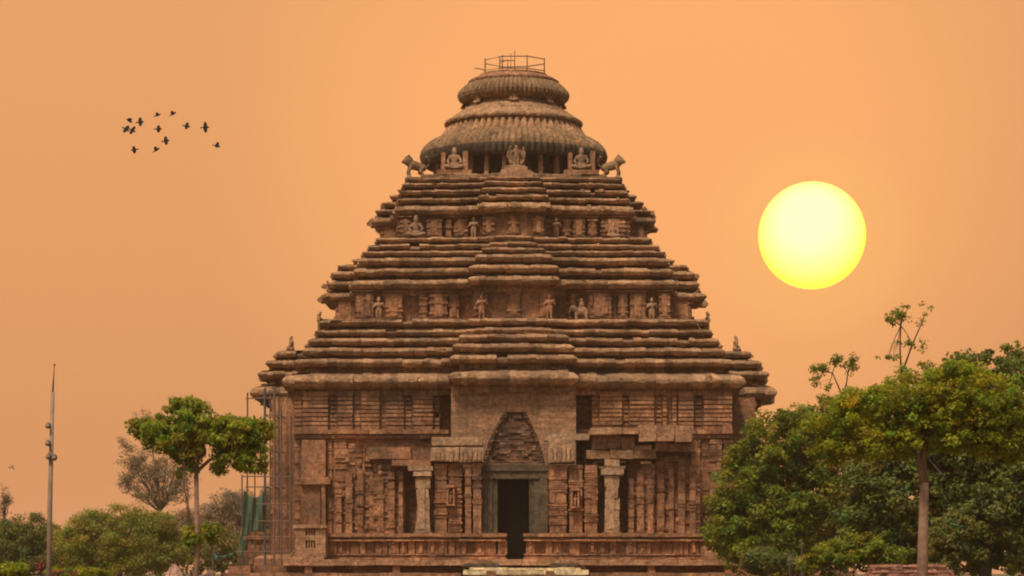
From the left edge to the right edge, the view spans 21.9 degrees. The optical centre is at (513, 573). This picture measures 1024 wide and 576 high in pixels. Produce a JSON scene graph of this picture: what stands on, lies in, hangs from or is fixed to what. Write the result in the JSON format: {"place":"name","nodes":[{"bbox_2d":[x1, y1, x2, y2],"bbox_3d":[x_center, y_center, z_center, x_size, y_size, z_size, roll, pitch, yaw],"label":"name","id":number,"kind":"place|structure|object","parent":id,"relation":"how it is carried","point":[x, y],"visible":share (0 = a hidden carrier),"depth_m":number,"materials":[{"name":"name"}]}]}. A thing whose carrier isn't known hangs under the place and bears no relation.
{"place":"outdoors","nodes":[
{"label":"outdoors","id":0,"kind":"place"},
{"bbox_2d":[122,125,128,132],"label":"bird","id":1,"kind":"object","parent":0,"point":[126,129],"visible":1,"depth_m":149.94},
{"bbox_2d":[128,126,135,133],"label":"bird","id":2,"kind":"object","parent":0,"point":[132,129],"visible":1,"depth_m":149.96},
{"bbox_2d":[136,117,143,125],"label":"bird","id":3,"kind":"object","parent":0,"point":[140,122],"visible":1,"depth_m":149.96},
{"bbox_2d":[161,136,169,144],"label":"bird","id":4,"kind":"object","parent":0,"point":[165,141],"visible":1,"depth_m":149.96},
{"bbox_2d":[200,122,208,132],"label":"bird","id":5,"kind":"object","parent":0,"point":[205,127],"visible":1,"depth_m":149.96},
{"bbox_2d":[282,525,328,559],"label":"stone pier","id":6,"kind":"structure","parent":0,"point":[311,542],"depth_m":160.99,"materials":[{"name":"stone"}]},
{"bbox_2d":[0,0,1023,573],"label":"sky","id":7,"kind":"structure","parent":0,"point":[182,268],"materials":[{"name":"orange"}]},
{"bbox_2d":[2,574,1022,575],"bbox_3d":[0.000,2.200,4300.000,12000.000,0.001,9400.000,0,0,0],"label":"ground","id":8,"kind":"structure","parent":0,"point":[858,575],"depth_m":2683.00,"materials":[{"name":"brown plant"}]},
{"bbox_2d":[0,465,15,518],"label":"grey tree","id":9,"kind":"object","parent":8,"relation":"on","point":[5,501],"visible":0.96,"depth_m":299.84,"materials":[{"name":"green plant"}]},
{"bbox_2d":[0,512,67,575],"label":"bush","id":10,"kind":"object","parent":8,"relation":"on","point":[30,547],"visible":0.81,"depth_m":174.09,"materials":[{"name":"green plant"}]},
{"bbox_2d":[45,364,56,575],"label":"light mast","id":11,"kind":"object","parent":8,"relation":"on","point":[51,457],"visible":1,"depth_m":79.94,"materials":[{"name":"grey metal"}]},
{"bbox_2d":[0,561,113,575],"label":"flowering shrub","id":12,"kind":"object","parent":8,"relation":"on","point":[9,568],"visible":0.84,"depth_m":87.75,"materials":[{"name":"green plant"}]},
{"bbox_2d":[35,561,78,575],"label":"flowering shrub","id":13,"kind":"object","parent":8,"relation":"on","point":[40,567],"visible":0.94,"depth_m":85.97,"materials":[{"name":"red plant"}]},
{"bbox_2d":[44,500,193,575],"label":"bush","id":14,"kind":"object","parent":8,"relation":"on","point":[156,557],"visible":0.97,"depth_m":164.06,"materials":[{"name":"green plant"}]},
{"bbox_2d":[0,523,252,575],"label":"hedge","id":15,"kind":"object","parent":8,"relation":"on","point":[225,542],"visible":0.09,"depth_m":209.41,"materials":[{"name":"green plant"}]},
{"bbox_2d":[113,409,201,575],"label":"grey tree","id":16,"kind":"object","parent":8,"relation":"on","point":[156,496],"visible":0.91,"depth_m":329.51,"materials":[{"name":"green plant"}]},
{"bbox_2d":[165,563,182,575],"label":"boulder","id":17,"kind":"object","parent":8,"relation":"on","point":[174,570],"visible":1,"depth_m":83.87,"materials":[{"name":"brown stone"}]},
{"bbox_2d":[124,395,280,575],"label":"canopy tree","id":18,"kind":"object","parent":8,"relation":"on","point":[183,438],"visible":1,"depth_m":89.68,"materials":[{"name":"green plant"}]},
{"bbox_2d":[205,568,211,575],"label":"boulder","id":19,"kind":"object","parent":8,"relation":"on","point":[208,572],"visible":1,"depth_m":85.96,"materials":[{"name":"brown stone"}]},
{"bbox_2d":[202,521,222,575],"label":"sapling","id":20,"kind":"object","parent":8,"relation":"on","point":[212,532],"visible":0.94,"depth_m":94.92,"materials":[{"name":"green plant"}]},
{"bbox_2d":[170,485,271,575],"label":"distant tree","id":21,"kind":"object","parent":8,"relation":"on","point":[229,505],"visible":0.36,"depth_m":278.89,"materials":[{"name":"grey plant"}]},
{"bbox_2d":[237,529,271,565],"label":"ruined stone wall","id":22,"kind":"structure","parent":8,"relation":"on","point":[259,544],"depth_m":186.03,"materials":[{"name":"red stone"}]},
{"bbox_2d":[223,559,857,575],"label":"stone terrace","id":23,"kind":"structure","parent":8,"relation":"on","point":[616,567],"depth_m":159.52,"materials":[{"name":"stone"}]},
{"bbox_2d":[235,386,298,565],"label":"scaffold","id":24,"kind":"object","parent":23,"relation":"on","point":[279,414],"visible":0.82,"depth_m":177.94,"materials":[{"name":"metal"}]},
{"bbox_2d":[213,550,237,559],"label":"safety net","id":25,"kind":"object","parent":24,"relation":"hanging from","point":[216,557],"visible":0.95,"depth_m":176.62,"materials":[{"name":"green fabric"}]},
{"bbox_2d":[239,533,247,556],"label":"safety net","id":26,"kind":"object","parent":24,"relation":"hanging from","point":[243,545],"visible":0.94,"depth_m":176.87,"materials":[{"name":"green fabric"}]},
{"bbox_2d":[242,490,264,537],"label":"safety net","id":27,"kind":"object","parent":24,"relation":"hanging from","point":[253,512],"visible":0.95,"depth_m":177.64,"materials":[{"name":"green fabric"}]},
{"bbox_2d":[250,69,776,565],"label":"temple","id":28,"kind":"structure","parent":23,"relation":"on","point":[512,349],"depth_m":172.80,"materials":[{"name":"red stone"}]},
{"bbox_2d":[475,51,544,72],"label":"roof railing","id":29,"kind":"object","parent":28,"relation":"on","point":[507,66],"visible":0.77,"depth_m":186.15,"materials":[{"name":"metal"}]},
{"bbox_2d":[701,546,729,558],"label":"stone block","id":30,"kind":"structure","parent":23,"relation":"on","point":[706,554],"depth_m":160.13,"materials":[{"name":"stone"}]},
{"bbox_2d":[736,544,803,575],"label":"shrub","id":31,"kind":"object","parent":8,"relation":"on","point":[759,559],"visible":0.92,"depth_m":127.44,"materials":[{"name":"green plant"}]},
{"bbox_2d":[699,385,879,575],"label":"broad tree","id":32,"kind":"object","parent":8,"relation":"on","point":[783,495],"visible":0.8,"depth_m":131.01,"materials":[{"name":"green plant"}]},
{"bbox_2d":[789,538,801,575],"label":"metal post","id":33,"kind":"object","parent":8,"relation":"on","point":[795,559],"visible":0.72,"depth_m":117.98,"materials":[{"name":"metal"}]},
{"bbox_2d":[808,352,860,575],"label":"sparse tree","id":34,"kind":"object","parent":8,"relation":"on","point":[837,360],"visible":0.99,"depth_m":139.92,"materials":[{"name":"green plant"}]},
{"bbox_2d":[795,531,908,575],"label":"shrub","id":35,"kind":"object","parent":8,"relation":"on","point":[851,548],"visible":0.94,"depth_m":97.59,"materials":[{"name":"green plant"}]},
{"bbox_2d":[703,486,1023,575],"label":"hedge","id":36,"kind":"object","parent":8,"relation":"on","point":[956,570],"visible":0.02,"depth_m":149.59,"materials":[{"name":"green plant"}]},
{"bbox_2d":[874,301,933,528],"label":"slender tree","id":37,"kind":"object","parent":8,"relation":"on","point":[901,315],"visible":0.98,"depth_m":127.94,"materials":[{"name":"green plant"}]},
{"bbox_2d":[798,358,1023,575],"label":"umbrella tree","id":38,"kind":"object","parent":8,"relation":"on","point":[973,415],"visible":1,"depth_m":74.41,"materials":[{"name":"green plant"}]},
{"bbox_2d":[826,348,1023,575],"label":"dense tree","id":39,"kind":"object","parent":8,"relation":"on","point":[988,496],"visible":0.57,"depth_m":114.03,"materials":[{"name":"green plant"}]},
{"bbox_2d":[928,507,979,575],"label":"shrub","id":40,"kind":"object","parent":8,"relation":"on","point":[957,530],"visible":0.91,"depth_m":98.69,"materials":[{"name":"green plant"}]},
{"bbox_2d":[997,339,1023,387],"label":"sparse tree","id":41,"kind":"object","parent":8,"relation":"on","point":[1006,347],"visible":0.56,"depth_m":124.81,"materials":[{"name":"green plant"}]},
{"bbox_2d":[463,567,588,575],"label":"staircase","id":42,"kind":"structure","parent":0,"point":[507,571],"depth_m":156.31,"materials":[{"name":"yellow stone"}]},
{"bbox_2d":[462,563,499,569],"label":"stone slab","id":43,"kind":"object","parent":42,"relation":"on","point":[466,566],"visible":0.69,"depth_m":158.23,"materials":[{"name":"grey stone"}]},
{"bbox_2d":[549,563,580,568],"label":"stone slab","id":44,"kind":"object","parent":42,"relation":"on","point":[557,565],"visible":0.68,"depth_m":158.23,"materials":[{"name":"grey stone"}]},
{"bbox_2d":[758,181,865,288],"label":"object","id":45,"kind":"object","parent":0,"point":[811,234],"visible":1,"depth_m":8870.05,"materials":[{"name":"yellow"}]},
{"bbox_2d":[864,564,953,575],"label":"brick wall","id":46,"kind":"structure","parent":0,"point":[904,570],"depth_m":90.03,"materials":[{"name":"brown brick"}]}
]}

